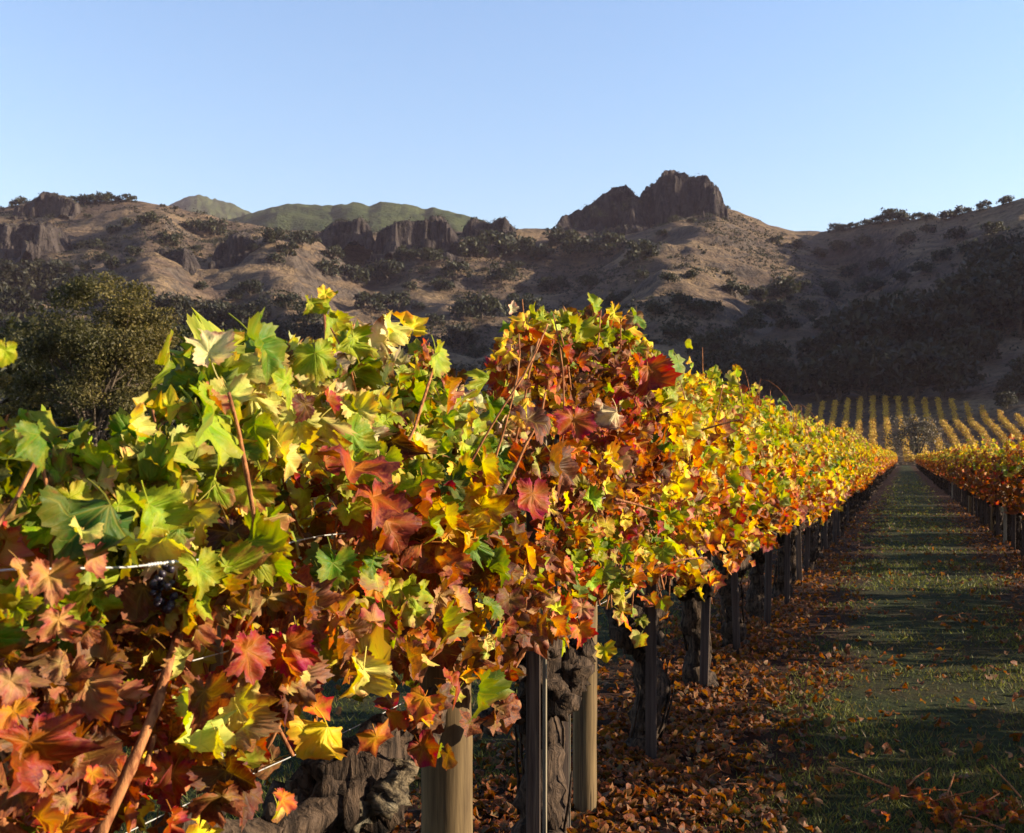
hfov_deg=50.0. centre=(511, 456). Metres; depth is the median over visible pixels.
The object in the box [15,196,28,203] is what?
ridge tree
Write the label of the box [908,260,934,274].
hillside oak
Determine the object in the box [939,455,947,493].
grapevine
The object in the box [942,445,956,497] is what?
grapevine
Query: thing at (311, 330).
valley oak
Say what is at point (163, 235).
hillside oak
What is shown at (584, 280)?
hillside oak
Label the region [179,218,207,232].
hillside oak
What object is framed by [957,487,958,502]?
vine stake
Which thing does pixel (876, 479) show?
grapevine
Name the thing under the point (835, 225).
ridge tree
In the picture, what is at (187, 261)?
rock outcrop
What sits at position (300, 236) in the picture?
hillside oak
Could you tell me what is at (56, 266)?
valley oak
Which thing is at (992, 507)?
trellis post
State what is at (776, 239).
hillside oak
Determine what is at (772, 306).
hillside oak
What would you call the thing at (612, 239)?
hillside oak
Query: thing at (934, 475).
grapevine
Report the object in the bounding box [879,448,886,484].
grapevine
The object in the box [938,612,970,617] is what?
twig
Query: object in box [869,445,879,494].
grapevine
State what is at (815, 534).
vine stake
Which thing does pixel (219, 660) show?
vine stake
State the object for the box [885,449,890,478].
grapevine
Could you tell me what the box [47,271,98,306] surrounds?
valley oak
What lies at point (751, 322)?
hillside oak
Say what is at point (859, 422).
vine row
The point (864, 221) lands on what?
ridge tree
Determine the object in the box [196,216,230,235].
hillside oak
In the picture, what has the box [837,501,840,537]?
vine stake
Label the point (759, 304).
hillside oak
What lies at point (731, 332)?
hillside oak
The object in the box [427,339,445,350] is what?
hillside oak
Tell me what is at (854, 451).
grapevine
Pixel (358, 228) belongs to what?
rock outcrop
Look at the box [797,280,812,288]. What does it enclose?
hillside oak
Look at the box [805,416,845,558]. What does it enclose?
grapevine
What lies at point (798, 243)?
hillside oak
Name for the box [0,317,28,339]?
valley oak
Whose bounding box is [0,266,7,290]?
valley oak
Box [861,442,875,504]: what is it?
grapevine
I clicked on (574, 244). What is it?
hillside oak
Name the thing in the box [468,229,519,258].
hillside oak
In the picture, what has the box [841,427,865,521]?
grapevine
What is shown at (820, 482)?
grapevine
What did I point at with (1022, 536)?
vine stake
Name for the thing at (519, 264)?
hillside oak
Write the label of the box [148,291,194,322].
valley oak
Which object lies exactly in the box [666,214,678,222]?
hillside oak
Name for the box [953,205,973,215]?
ridge tree
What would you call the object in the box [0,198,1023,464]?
hills
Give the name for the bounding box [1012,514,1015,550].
vine stake
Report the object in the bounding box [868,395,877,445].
vine row
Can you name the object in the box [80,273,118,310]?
valley oak
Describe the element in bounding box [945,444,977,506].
grapevine
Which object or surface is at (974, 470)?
grapevine
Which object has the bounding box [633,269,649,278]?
hillside oak
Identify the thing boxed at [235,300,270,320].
valley oak
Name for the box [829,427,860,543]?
grapevine
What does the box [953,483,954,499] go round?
vine stake
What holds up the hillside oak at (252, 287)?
on the hills at (296, 274)
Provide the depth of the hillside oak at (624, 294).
477.45 m
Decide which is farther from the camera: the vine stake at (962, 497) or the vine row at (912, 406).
the vine row at (912, 406)
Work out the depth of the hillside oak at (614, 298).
462.95 m
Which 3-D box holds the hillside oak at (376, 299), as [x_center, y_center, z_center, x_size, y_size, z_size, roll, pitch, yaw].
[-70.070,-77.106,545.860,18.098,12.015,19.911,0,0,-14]
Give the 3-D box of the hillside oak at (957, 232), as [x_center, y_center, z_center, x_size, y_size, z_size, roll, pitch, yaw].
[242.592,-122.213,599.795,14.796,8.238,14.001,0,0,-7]
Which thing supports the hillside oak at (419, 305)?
on the hills at (296, 274)
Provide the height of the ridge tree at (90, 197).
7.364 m
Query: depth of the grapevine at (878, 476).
47.21 m
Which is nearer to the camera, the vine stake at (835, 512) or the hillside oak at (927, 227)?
the vine stake at (835, 512)
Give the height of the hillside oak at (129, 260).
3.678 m
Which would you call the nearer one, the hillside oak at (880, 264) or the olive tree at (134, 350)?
the olive tree at (134, 350)
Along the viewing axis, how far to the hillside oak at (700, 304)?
367.62 m
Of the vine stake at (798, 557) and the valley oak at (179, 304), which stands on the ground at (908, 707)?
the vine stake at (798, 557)
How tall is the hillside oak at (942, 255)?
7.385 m
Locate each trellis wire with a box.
[0,497,605,571]
[126,556,701,832]
[156,549,588,670]
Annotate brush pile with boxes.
[831,764,1023,832]
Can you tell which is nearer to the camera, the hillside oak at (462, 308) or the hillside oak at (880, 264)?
the hillside oak at (462, 308)
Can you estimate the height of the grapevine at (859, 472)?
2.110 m
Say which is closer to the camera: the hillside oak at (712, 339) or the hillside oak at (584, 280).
the hillside oak at (712, 339)
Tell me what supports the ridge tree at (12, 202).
on the hills at (296, 274)
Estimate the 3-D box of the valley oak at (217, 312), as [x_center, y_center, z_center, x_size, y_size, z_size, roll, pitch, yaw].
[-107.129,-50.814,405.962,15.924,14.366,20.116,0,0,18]
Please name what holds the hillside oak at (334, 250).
on the hills at (296, 274)
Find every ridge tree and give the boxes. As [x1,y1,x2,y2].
[8,198,19,206]
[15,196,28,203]
[69,195,83,203]
[78,193,89,203]
[86,193,101,201]
[95,190,114,202]
[113,195,123,200]
[121,193,137,202]
[827,222,840,232]
[838,224,849,230]
[848,222,858,227]
[857,218,871,225]
[867,215,884,224]
[874,212,890,224]
[880,207,909,222]
[891,211,915,221]
[911,212,923,219]
[922,212,936,219]
[937,209,959,219]
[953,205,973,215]
[974,199,991,211]
[996,195,1014,204]
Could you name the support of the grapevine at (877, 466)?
on the ground at (908, 707)
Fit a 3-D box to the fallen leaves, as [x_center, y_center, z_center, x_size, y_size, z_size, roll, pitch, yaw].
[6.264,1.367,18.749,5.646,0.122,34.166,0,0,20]
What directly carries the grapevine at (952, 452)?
on the ground at (908, 707)
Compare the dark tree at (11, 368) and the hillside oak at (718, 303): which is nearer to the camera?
the dark tree at (11, 368)
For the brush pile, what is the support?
on the ground at (908, 707)
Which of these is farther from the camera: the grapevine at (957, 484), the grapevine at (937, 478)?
the grapevine at (937, 478)
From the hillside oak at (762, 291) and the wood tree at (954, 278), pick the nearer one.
the wood tree at (954, 278)
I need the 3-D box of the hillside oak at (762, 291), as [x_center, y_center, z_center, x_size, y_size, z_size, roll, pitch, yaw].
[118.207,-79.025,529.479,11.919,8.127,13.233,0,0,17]
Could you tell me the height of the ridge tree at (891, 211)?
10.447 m
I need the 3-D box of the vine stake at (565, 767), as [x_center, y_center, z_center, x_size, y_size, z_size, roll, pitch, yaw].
[0.179,0.563,3.980,0.050,1.834,0.018,0,0,-23]
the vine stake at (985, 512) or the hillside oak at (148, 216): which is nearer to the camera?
the vine stake at (985, 512)
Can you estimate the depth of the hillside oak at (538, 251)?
654.37 m
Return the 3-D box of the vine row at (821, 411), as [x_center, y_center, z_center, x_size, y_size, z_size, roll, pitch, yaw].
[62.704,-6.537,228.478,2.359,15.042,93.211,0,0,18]
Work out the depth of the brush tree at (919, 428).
149.40 m
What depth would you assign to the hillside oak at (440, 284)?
581.06 m
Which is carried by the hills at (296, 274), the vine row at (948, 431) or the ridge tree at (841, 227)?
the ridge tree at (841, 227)
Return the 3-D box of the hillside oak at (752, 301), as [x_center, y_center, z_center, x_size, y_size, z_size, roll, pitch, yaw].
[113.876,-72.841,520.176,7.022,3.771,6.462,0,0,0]
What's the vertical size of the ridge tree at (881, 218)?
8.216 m
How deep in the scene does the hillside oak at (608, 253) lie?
643.89 m
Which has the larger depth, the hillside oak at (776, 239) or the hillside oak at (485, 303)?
the hillside oak at (776, 239)
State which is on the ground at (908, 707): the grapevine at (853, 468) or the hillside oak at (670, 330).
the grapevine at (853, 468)
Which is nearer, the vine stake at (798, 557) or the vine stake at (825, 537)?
the vine stake at (798, 557)
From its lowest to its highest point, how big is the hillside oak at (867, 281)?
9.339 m
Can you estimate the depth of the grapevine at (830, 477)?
13.56 m
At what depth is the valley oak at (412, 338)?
363.26 m
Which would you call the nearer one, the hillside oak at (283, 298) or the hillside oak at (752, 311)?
the hillside oak at (283, 298)
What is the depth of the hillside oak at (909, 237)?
643.57 m
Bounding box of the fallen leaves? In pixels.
[190,500,1023,832]
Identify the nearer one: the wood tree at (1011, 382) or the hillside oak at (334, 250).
the wood tree at (1011, 382)
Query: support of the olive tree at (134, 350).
on the ground at (908, 707)
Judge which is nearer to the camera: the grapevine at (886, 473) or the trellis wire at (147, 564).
the trellis wire at (147, 564)
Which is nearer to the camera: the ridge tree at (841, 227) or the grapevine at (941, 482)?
the grapevine at (941, 482)
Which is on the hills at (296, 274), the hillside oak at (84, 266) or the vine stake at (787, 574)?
the hillside oak at (84, 266)
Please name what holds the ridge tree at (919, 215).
on the hills at (296, 274)
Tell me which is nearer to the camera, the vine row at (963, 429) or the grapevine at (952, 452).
the grapevine at (952, 452)
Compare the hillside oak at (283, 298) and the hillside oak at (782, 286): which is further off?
the hillside oak at (782, 286)
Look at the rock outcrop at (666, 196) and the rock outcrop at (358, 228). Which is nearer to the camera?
the rock outcrop at (358, 228)
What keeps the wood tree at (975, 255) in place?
on the hills at (296, 274)
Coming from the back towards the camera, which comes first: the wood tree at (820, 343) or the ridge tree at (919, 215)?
the ridge tree at (919, 215)
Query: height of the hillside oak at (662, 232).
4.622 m
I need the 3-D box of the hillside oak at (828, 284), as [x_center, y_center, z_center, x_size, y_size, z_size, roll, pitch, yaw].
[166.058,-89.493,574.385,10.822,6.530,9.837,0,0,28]
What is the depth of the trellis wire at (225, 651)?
1.88 m
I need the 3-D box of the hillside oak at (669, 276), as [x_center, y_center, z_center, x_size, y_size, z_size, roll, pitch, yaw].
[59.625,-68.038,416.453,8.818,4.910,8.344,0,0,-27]
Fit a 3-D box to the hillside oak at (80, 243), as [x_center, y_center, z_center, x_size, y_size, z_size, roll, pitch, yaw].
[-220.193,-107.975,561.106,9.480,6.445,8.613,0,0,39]
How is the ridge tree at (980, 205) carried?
on the hills at (296, 274)
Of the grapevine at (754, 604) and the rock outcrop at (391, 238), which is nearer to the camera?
the grapevine at (754, 604)
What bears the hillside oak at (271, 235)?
on the hills at (296, 274)
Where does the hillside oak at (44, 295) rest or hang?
on the hills at (296, 274)
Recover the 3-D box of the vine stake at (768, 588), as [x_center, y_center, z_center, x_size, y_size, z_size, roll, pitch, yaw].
[2.141,0.788,9.150,0.078,1.384,0.050,0,0,1]
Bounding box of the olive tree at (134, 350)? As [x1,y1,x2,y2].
[0,270,185,446]
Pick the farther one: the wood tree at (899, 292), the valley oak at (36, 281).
the valley oak at (36, 281)
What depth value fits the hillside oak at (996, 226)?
536.57 m
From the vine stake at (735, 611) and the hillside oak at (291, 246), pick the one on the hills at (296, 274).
the hillside oak at (291, 246)
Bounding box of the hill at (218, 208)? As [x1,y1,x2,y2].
[169,195,250,218]
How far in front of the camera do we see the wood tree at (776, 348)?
299.89 m
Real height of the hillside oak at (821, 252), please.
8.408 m
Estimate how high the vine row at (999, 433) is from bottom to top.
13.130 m
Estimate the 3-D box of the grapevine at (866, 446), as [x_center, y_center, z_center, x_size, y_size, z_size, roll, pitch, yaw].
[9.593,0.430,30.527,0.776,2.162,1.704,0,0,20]
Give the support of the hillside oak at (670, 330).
on the hills at (296, 274)
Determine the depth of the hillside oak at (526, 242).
655.17 m
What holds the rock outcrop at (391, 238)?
on the hills at (296, 274)
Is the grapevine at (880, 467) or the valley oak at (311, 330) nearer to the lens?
the grapevine at (880, 467)
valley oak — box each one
[0,258,30,294]
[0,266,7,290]
[0,285,45,323]
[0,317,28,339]
[3,258,56,298]
[22,312,67,333]
[37,257,74,291]
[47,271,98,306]
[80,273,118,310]
[106,281,155,309]
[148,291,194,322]
[179,296,218,323]
[199,300,236,328]
[224,309,267,331]
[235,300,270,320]
[264,319,292,342]
[281,320,323,347]
[395,332,424,350]
[439,321,479,350]
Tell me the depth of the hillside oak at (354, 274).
587.79 m
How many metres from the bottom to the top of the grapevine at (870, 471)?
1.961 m
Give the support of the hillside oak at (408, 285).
on the hills at (296, 274)
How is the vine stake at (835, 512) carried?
on the ground at (908, 707)
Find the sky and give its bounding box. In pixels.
[0,0,1023,231]
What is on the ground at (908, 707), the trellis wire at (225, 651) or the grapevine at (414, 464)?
the grapevine at (414, 464)
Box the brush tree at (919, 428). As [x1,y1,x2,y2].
[880,413,953,466]
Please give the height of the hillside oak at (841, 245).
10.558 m
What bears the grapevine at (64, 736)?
on the ground at (908, 707)
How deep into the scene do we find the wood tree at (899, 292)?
323.84 m
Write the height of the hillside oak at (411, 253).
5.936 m
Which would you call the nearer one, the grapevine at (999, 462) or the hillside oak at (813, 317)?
the grapevine at (999, 462)
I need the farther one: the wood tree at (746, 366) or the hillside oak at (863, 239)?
the hillside oak at (863, 239)
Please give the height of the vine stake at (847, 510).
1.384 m
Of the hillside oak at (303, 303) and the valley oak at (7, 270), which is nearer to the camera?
the hillside oak at (303, 303)
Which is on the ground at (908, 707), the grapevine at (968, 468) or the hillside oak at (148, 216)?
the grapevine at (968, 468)
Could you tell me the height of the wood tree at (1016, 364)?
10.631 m
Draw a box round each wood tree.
[689,349,729,374]
[698,365,727,384]
[714,359,759,388]
[729,350,779,390]
[748,338,793,362]
[794,329,855,364]
[817,306,857,342]
[820,306,848,333]
[846,295,879,338]
[878,286,931,310]
[933,266,989,289]
[963,234,1012,268]
[982,231,1023,255]
[993,370,1023,398]
[993,390,1017,408]
[1003,354,1023,379]
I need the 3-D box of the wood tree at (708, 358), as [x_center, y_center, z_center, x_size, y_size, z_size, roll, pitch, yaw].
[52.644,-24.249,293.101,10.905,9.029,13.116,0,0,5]
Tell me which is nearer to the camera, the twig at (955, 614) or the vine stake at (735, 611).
the vine stake at (735, 611)
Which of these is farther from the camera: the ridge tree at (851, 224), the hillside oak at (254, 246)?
the ridge tree at (851, 224)
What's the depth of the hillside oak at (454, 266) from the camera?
596.90 m
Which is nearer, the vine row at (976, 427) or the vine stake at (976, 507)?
the vine stake at (976, 507)
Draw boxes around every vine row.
[804,403,812,418]
[815,400,826,424]
[828,400,839,428]
[841,397,850,427]
[854,396,864,435]
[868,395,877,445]
[881,395,894,450]
[892,396,915,462]
[908,396,929,453]
[921,396,945,451]
[935,397,962,447]
[948,397,978,448]
[964,401,992,444]
[978,404,1008,446]
[997,409,1022,443]
[1013,412,1023,428]
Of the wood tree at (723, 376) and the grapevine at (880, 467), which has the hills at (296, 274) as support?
the wood tree at (723, 376)
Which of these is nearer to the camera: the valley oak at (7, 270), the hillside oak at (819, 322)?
the hillside oak at (819, 322)
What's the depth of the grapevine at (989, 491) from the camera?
17.88 m
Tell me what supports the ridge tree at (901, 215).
on the hills at (296, 274)
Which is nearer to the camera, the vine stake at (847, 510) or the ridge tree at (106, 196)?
the vine stake at (847, 510)
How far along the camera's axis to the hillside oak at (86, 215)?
653.10 m
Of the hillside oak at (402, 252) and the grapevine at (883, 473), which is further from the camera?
the hillside oak at (402, 252)
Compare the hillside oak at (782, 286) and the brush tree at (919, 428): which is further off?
the hillside oak at (782, 286)
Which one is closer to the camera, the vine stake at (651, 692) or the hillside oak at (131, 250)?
the vine stake at (651, 692)
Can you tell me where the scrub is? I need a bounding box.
[0,171,1023,399]
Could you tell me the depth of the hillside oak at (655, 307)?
360.67 m
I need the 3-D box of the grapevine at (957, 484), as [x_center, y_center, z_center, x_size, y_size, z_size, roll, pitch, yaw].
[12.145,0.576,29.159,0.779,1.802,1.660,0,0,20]
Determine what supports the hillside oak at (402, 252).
on the hills at (296, 274)
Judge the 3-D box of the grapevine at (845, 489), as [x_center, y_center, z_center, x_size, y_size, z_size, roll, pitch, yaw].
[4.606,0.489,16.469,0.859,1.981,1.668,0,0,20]
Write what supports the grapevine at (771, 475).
on the ground at (908, 707)
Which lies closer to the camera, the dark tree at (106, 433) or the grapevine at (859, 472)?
the grapevine at (859, 472)
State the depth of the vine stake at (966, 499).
28.99 m
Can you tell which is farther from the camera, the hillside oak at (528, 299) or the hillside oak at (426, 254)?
the hillside oak at (426, 254)
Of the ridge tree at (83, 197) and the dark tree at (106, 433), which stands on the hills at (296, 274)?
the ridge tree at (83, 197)
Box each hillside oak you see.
[40,293,51,302]
[72,239,86,249]
[78,260,95,269]
[81,213,91,218]
[84,237,105,248]
[90,250,108,261]
[101,255,120,269]
[102,270,127,281]
[106,224,122,232]
[117,217,133,226]
[118,245,147,256]
[123,257,136,263]
[136,211,160,225]
[157,230,181,245]
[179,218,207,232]
[190,244,201,250]
[193,280,208,290]
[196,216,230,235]
[205,300,235,306]
[226,289,242,299]
[230,279,263,295]
[245,243,262,250]
[261,226,291,245]
[264,252,285,264]
[272,293,300,307]
[274,240,298,256]
[282,229,321,247]
[289,304,322,323]
[299,301,307,306]
[314,258,342,276]
[320,245,345,259]
[339,264,369,284]
[353,290,389,312]
[360,258,405,282]
[382,289,414,308]
[392,244,419,261]
[401,280,417,289]
[406,249,419,258]
[411,302,425,309]
[412,245,450,265]
[418,266,430,272]
[425,313,445,325]
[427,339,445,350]
[429,275,455,292]
[440,261,472,278]
[447,298,481,320]
[452,235,488,259]
[459,291,508,317]
[465,344,490,357]
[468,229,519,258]
[483,262,525,283]
[497,292,542,314]
[499,231,536,254]
[510,260,524,268]
[525,243,557,262]
[536,274,568,292]
[542,226,580,243]
[553,234,599,259]
[572,273,599,289]
[587,231,628,253]
[603,251,613,257]
[603,292,624,307]
[617,289,631,297]
[618,259,631,265]
[623,238,663,260]
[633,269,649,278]
[644,300,668,316]
[648,338,660,344]
[654,229,668,235]
[658,271,682,282]
[658,322,690,339]
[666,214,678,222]
[669,292,696,305]
[681,269,700,279]
[683,299,713,314]
[688,331,731,354]
[705,300,724,311]
[708,325,747,344]
[720,279,752,297]
[730,313,775,332]
[745,307,762,317]
[748,300,756,305]
[751,285,768,300]
[752,301,766,308]
[759,298,790,317]
[765,274,801,302]
[769,234,782,243]
[774,315,802,329]
[791,238,805,247]
[796,299,823,310]
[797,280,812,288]
[808,313,820,320]
[810,316,823,327]
[811,246,829,258]
[820,280,839,288]
[823,286,842,297]
[825,239,855,254]
[838,261,859,276]
[850,276,887,292]
[853,233,877,248]
[865,256,889,271]
[892,270,911,283]
[893,231,916,245]
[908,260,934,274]
[916,223,936,234]
[929,246,953,262]
[940,226,969,239]
[957,237,984,252]
[975,221,1011,235]
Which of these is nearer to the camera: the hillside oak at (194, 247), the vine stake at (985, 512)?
the vine stake at (985, 512)
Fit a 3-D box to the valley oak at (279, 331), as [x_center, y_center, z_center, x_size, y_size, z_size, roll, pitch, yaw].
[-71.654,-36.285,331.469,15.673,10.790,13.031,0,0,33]
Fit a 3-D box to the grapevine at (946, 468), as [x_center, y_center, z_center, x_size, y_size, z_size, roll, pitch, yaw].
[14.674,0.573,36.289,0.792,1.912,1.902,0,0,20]
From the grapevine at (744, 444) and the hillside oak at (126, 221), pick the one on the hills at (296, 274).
the hillside oak at (126, 221)
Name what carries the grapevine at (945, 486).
on the ground at (908, 707)
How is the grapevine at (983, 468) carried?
on the ground at (908, 707)
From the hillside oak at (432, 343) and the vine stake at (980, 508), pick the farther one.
the hillside oak at (432, 343)
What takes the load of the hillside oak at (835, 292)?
on the hills at (296, 274)
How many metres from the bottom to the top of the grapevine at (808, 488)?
2.105 m
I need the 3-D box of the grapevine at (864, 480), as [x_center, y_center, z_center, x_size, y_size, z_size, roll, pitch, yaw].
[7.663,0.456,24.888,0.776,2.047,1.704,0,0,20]
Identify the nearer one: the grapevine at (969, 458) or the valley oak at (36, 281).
the grapevine at (969, 458)
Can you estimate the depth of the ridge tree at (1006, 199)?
615.30 m
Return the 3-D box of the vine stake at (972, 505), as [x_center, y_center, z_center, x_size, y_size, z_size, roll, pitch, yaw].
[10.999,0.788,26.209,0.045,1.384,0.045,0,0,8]
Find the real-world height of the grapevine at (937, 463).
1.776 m
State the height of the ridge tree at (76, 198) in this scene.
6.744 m
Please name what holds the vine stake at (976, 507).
on the ground at (908, 707)
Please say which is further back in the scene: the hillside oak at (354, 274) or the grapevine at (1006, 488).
the hillside oak at (354, 274)
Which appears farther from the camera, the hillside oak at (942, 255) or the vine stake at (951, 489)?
the hillside oak at (942, 255)
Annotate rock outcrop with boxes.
[0,221,72,263]
[7,191,82,220]
[157,246,200,274]
[208,231,259,269]
[314,217,374,249]
[366,215,466,264]
[462,217,516,237]
[556,170,728,239]
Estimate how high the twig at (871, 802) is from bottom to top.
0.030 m
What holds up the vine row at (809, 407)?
on the ground at (908, 707)
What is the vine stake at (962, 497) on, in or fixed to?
on the ground at (908, 707)
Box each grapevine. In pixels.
[0,284,565,832]
[0,328,258,832]
[389,292,683,832]
[540,310,742,755]
[641,338,794,690]
[686,364,791,647]
[744,382,808,617]
[764,395,829,599]
[790,410,828,582]
[797,422,840,570]
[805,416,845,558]
[816,423,850,550]
[828,425,857,536]
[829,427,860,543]
[832,427,861,531]
[839,427,863,526]
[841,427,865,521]
[851,432,868,518]
[856,440,867,512]
[857,434,871,481]
[858,439,872,509]
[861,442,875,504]
[866,448,877,500]
[869,441,880,493]
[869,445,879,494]
[869,446,878,496]
[870,443,881,492]
[874,446,880,491]
[877,447,883,488]
[877,456,884,488]
[878,447,885,485]
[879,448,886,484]
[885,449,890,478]
[929,451,938,483]
[931,452,938,485]
[933,456,939,487]
[934,451,943,488]
[935,452,944,489]
[937,448,946,492]
[939,447,951,494]
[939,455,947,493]
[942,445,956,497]
[942,453,959,501]
[944,446,954,498]
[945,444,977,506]
[947,444,964,477]
[953,439,974,511]
[953,445,967,507]
[956,445,974,515]
[963,437,997,517]
[966,440,992,525]
[967,443,991,521]
[971,442,1000,530]
[975,438,1002,536]
[983,455,1011,542]
[986,433,1023,550]
[999,443,1023,557]
[1007,443,1023,519]
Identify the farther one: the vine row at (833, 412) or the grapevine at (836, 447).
the vine row at (833, 412)
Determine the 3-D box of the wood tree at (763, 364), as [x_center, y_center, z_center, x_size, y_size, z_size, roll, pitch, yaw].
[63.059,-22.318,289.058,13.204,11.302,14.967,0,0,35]
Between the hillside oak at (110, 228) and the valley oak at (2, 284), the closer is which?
the valley oak at (2, 284)
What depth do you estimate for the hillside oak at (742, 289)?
452.21 m
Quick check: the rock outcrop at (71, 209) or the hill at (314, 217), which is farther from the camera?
the hill at (314, 217)
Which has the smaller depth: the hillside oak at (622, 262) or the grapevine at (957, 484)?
the grapevine at (957, 484)
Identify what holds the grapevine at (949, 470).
on the ground at (908, 707)
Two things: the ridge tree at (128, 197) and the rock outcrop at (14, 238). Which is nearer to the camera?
the rock outcrop at (14, 238)
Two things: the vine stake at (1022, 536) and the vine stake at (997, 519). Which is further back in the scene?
the vine stake at (997, 519)
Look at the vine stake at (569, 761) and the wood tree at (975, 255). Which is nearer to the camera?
the vine stake at (569, 761)
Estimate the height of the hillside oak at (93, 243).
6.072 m
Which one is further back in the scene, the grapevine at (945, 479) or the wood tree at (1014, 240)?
the wood tree at (1014, 240)
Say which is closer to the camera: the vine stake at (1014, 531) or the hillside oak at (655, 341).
the vine stake at (1014, 531)
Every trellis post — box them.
[420,615,472,832]
[573,531,597,817]
[969,496,970,512]
[991,505,993,530]
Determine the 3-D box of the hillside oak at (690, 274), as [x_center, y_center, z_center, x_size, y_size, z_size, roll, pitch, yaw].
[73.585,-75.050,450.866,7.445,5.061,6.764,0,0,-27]
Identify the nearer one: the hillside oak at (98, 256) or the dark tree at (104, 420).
the dark tree at (104, 420)
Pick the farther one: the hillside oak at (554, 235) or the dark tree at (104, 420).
the hillside oak at (554, 235)
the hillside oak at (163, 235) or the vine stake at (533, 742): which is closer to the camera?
the vine stake at (533, 742)
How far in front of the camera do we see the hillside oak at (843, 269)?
685.47 m
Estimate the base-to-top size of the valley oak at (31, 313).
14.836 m
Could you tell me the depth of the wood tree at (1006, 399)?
245.89 m
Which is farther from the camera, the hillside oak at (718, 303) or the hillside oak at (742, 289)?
the hillside oak at (742, 289)
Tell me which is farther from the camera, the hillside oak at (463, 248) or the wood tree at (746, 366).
the hillside oak at (463, 248)
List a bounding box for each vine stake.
[208,505,222,759]
[526,486,540,832]
[543,411,546,832]
[554,376,568,828]
[569,627,570,827]
[645,563,656,758]
[699,514,711,691]
[730,570,740,653]
[764,513,772,624]
[784,523,789,603]
[795,530,802,584]
[805,512,810,571]
[813,511,817,556]
[824,521,827,549]
[833,501,837,543]
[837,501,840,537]
[846,502,848,522]
[951,482,952,497]
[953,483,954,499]
[955,484,956,500]
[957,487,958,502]
[962,488,963,506]
[965,490,966,508]
[971,493,973,515]
[975,494,977,518]
[980,498,981,522]
[984,498,986,526]
[996,500,998,534]
[1003,506,1006,542]
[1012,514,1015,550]
[1022,514,1023,555]
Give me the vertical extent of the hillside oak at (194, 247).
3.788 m
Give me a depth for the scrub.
566.29 m
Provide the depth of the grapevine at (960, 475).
26.27 m
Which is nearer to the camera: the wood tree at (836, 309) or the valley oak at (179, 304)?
the wood tree at (836, 309)
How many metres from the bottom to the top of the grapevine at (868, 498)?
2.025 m
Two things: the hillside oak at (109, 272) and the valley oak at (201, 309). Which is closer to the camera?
the valley oak at (201, 309)
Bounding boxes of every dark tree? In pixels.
[0,312,86,440]
[15,326,179,435]
[18,387,109,440]
[75,312,223,426]
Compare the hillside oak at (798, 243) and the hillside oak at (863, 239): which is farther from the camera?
the hillside oak at (798, 243)
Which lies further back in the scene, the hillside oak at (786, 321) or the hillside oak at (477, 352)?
the hillside oak at (477, 352)
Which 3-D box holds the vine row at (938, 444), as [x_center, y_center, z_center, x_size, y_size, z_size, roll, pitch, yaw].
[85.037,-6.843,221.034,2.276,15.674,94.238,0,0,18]
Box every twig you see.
[683,778,747,801]
[864,788,947,806]
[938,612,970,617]
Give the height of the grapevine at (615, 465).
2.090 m
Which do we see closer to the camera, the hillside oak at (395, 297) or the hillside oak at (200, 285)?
the hillside oak at (200, 285)
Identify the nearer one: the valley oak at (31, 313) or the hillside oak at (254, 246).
the valley oak at (31, 313)
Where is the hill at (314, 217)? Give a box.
[227,202,485,231]
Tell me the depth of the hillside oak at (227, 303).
419.12 m
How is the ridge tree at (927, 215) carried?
on the hills at (296, 274)
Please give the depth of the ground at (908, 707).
6.84 m
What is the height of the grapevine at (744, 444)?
2.166 m
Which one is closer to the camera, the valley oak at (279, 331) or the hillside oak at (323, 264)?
the valley oak at (279, 331)
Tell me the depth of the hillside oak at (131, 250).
507.94 m
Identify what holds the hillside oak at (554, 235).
on the hills at (296, 274)
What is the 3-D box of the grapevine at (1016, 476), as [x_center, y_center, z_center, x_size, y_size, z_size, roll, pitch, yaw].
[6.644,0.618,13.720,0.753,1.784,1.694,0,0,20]
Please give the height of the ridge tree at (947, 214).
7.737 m
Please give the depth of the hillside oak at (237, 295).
455.11 m
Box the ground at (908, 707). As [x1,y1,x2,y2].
[94,465,1023,832]
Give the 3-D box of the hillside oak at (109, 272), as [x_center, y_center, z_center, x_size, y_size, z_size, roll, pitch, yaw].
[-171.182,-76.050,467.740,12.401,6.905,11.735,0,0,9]
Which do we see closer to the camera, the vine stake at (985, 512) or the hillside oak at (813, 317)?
the vine stake at (985, 512)
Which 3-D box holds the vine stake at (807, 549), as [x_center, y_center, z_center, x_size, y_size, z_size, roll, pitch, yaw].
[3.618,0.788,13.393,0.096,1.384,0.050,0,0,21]
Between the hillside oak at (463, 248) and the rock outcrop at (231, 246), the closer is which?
the rock outcrop at (231, 246)
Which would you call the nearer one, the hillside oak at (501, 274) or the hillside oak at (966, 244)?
the hillside oak at (966, 244)
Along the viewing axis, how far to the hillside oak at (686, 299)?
366.92 m
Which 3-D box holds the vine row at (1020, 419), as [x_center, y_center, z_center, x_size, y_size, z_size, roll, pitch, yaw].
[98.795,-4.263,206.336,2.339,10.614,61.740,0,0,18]
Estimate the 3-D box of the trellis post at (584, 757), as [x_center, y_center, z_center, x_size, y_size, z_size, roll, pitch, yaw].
[0.285,0.865,4.266,0.097,1.232,0.097,0,0,20]
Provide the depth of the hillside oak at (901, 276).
544.23 m

